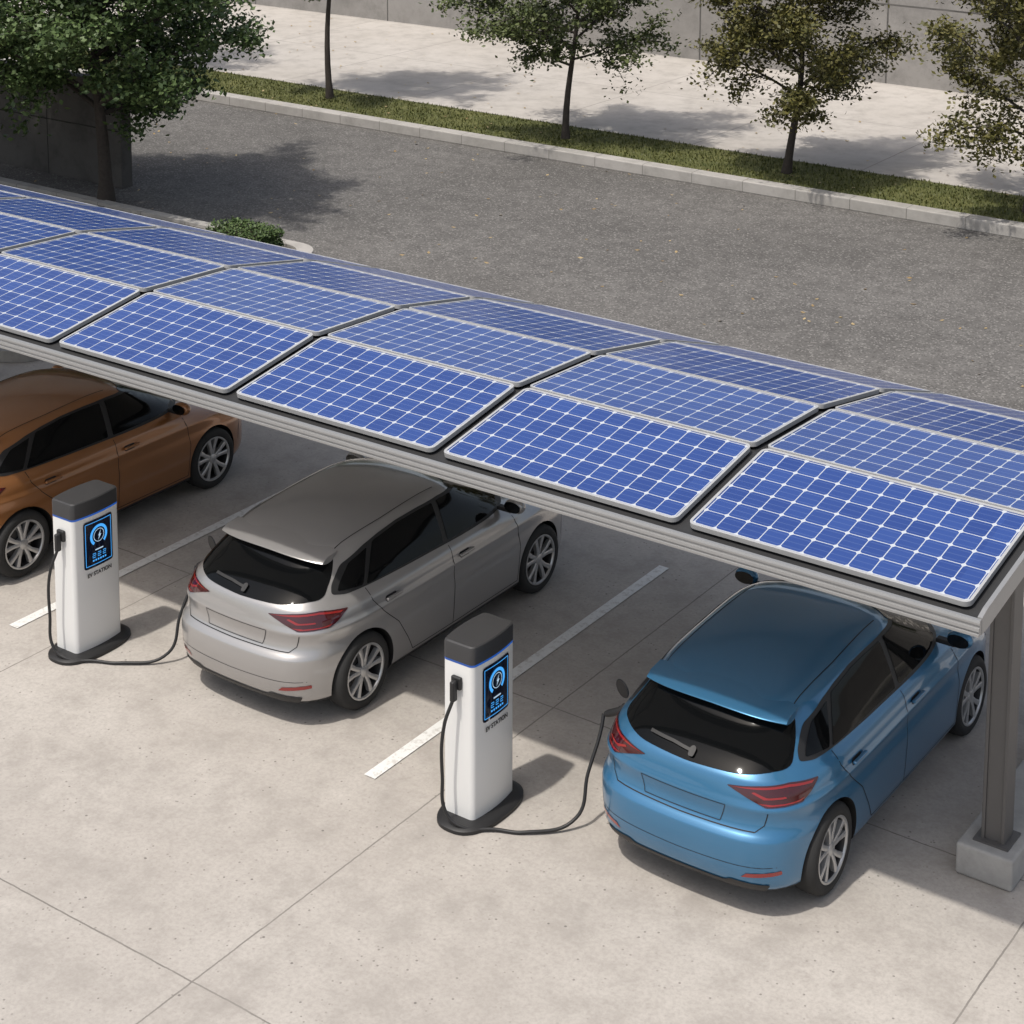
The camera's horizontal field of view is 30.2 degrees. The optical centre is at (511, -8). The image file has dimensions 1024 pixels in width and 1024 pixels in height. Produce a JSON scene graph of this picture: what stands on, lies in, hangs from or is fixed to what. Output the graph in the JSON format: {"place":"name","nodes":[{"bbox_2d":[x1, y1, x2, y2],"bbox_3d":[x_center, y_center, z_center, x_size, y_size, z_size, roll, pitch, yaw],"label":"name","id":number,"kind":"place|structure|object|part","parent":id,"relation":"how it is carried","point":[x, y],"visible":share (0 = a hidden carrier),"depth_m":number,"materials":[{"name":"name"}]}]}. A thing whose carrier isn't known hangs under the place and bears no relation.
{"place":"outdoors","nodes":[
{"label":"outdoors","id":0,"kind":"place"},
{"bbox_2d":[0,360,1023,1023],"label":"ground","id":1,"kind":"structure","parent":0,"point":[184,838],"depth_m":13.65,"materials":[{"name":"concrete"}]},
{"bbox_2d":[0,365,241,577],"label":"parked car","id":2,"kind":"object","parent":1,"relation":"on","point":[62,429],"visible":0.9,"depth_m":18.92,"materials":[{"name":"brown paint"}]},
{"bbox_2d":[47,480,195,665],"bbox_3d":[-3.444,5.100,16.528,1.151,1.411,0.799,4,10,25],"label":"ev charging station","id":3,"kind":"object","parent":1,"relation":"on","point":[90,626],"visible":0.94,"depth_m":16.53,"materials":[{"name":"white plastic"}]},
{"bbox_2d":[10,492,277,627],"bbox_3d":[-3.212,5.450,18.888,0.110,0.001,4.460,6,11,35],"label":"parking stripe","id":4,"kind":"object","parent":1,"relation":"on","point":[128,569],"visible":0.6,"depth_m":18.61,"materials":[{"name":"paint"}]},
{"bbox_2d":[0,177,312,362],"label":"planter island","id":5,"kind":"structure","parent":1,"relation":"on","point":[7,356],"depth_m":30.51,"materials":[{"name":"concrete"}]},
{"bbox_2d":[0,0,41,85],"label":"broadleaf tree","id":6,"kind":"object","parent":5,"relation":"on","point":[3,57],"visible":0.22,"depth_m":31.27,"materials":[{"name":"green plant"}]},
{"bbox_2d":[0,0,278,201],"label":"broadleaf tree","id":7,"kind":"object","parent":5,"relation":"on","point":[49,49],"visible":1,"depth_m":30.10,"materials":[{"name":"green plant"}]},
{"bbox_2d":[206,216,284,246],"bbox_3d":[-3.978,3.658,28.480,1.147,0.473,0.770,6,11,35],"label":"hedge","id":8,"kind":"object","parent":5,"relation":"on","point":[252,230],"visible":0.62,"depth_m":28.37,"materials":[{"name":"plant"}]},
{"bbox_2d":[182,452,561,709],"bbox_3d":[-1.139,5.005,17.175,2.080,1.414,4.088,6,11,35],"label":"parked car","id":9,"kind":"object","parent":1,"relation":"on","point":[350,580],"visible":0.98,"depth_m":15.97,"materials":[{"name":"silver paint"}]},
{"bbox_3d":[-2.089,4.788,15.786,1.312,0.277,0.529,6,11,35],"label":"rear window","id":10,"kind":"part","parent":9,"relation":"part of","materials":[{"name":"black glass"}]},
{"bbox_2d":[0,184,1023,891],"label":"solar carport","id":11,"kind":"object","parent":1,"relation":"on","point":[894,498],"visible":1,"depth_m":14.71,"materials":[{"name":"glass"}]},
{"bbox_2d":[364,565,668,778],"bbox_3d":[0.182,5.820,16.511,0.110,0.001,4.460,6,11,35],"label":"parking stripe","id":12,"kind":"object","parent":1,"relation":"on","point":[390,761],"visible":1,"depth_m":16.66,"materials":[{"name":"paint"}]},
{"bbox_2d":[437,613,604,835],"bbox_3d":[0.035,5.479,14.089,1.107,1.411,0.799,4,10,25],"label":"ev charging station","id":13,"kind":"object","parent":1,"relation":"on","point":[483,791],"visible":1,"depth_m":14.07,"materials":[{"name":"white plastic"}]},
{"bbox_2d":[602,567,986,896],"bbox_3d":[2.318,5.382,14.749,2.080,1.414,4.088,6,11,35],"label":"parked car","id":14,"kind":"object","parent":1,"relation":"on","point":[766,735],"visible":0.95,"depth_m":13.49,"materials":[{"name":"blue paint"}]},
{"bbox_3d":[1.368,5.166,13.359,1.312,0.277,0.529,6,11,35],"label":"rear window","id":15,"kind":"part","parent":14,"relation":"part of","materials":[{"name":"black glass"}]},
{"bbox_2d":[0,98,1023,410],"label":"road","id":16,"kind":"structure","parent":0,"point":[562,242],"depth_m":29.43,"materials":[{"name":"grey asphalt"}]},
{"bbox_2d":[0,60,132,188],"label":"concrete wall","id":17,"kind":"structure","parent":16,"relation":"on","point":[68,148],"depth_m":33.21,"materials":[{"name":"grey concrete"}]},
{"bbox_2d":[0,57,1023,238],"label":"kerb","id":18,"kind":"structure","parent":16,"relation":"on","point":[971,222],"depth_m":33.55,"materials":[{"name":"concrete"}]},
{"bbox_2d":[34,18,1023,386],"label":"fallen leaves","id":19,"kind":"object","parent":16,"relation":"on","point":[594,208],"visible":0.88,"depth_m":32.00,"materials":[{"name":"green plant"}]},
{"bbox_2d":[0,47,1023,222],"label":"grass verge","id":20,"kind":"object","parent":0,"point":[872,186],"depth_m":34.48,"materials":[{"name":"green plant"}]},
{"bbox_2d":[308,0,333,98],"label":"broadleaf tree","id":21,"kind":"object","parent":20,"relation":"on","point":[329,93],"visible":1,"depth_m":39.12,"materials":[{"name":"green plant"}]},
{"bbox_2d":[419,0,687,138],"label":"broadleaf tree","id":22,"kind":"object","parent":20,"relation":"on","point":[516,28],"visible":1,"depth_m":34.79,"materials":[{"name":"green plant"}]},
{"bbox_2d":[669,0,933,173],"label":"broadleaf tree","id":23,"kind":"object","parent":20,"relation":"on","point":[783,26],"visible":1,"depth_m":32.13,"materials":[{"name":"green plant"}]},
{"bbox_2d":[894,0,1023,212],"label":"broadleaf tree","id":24,"kind":"object","parent":20,"relation":"on","point":[1000,60],"visible":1,"depth_m":29.55,"materials":[{"name":"green plant"}]},
{"bbox_2d":[5,1,1023,195],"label":"sidewalk","id":25,"kind":"structure","parent":0,"point":[456,71],"depth_m":39.59,"materials":[{"name":"concrete"}]},
{"bbox_2d":[229,0,1023,100],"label":"boundary wall","id":26,"kind":"structure","parent":25,"relation":"on","point":[693,24],"depth_m":43.05,"materials":[{"name":"concrete"}]}
]}

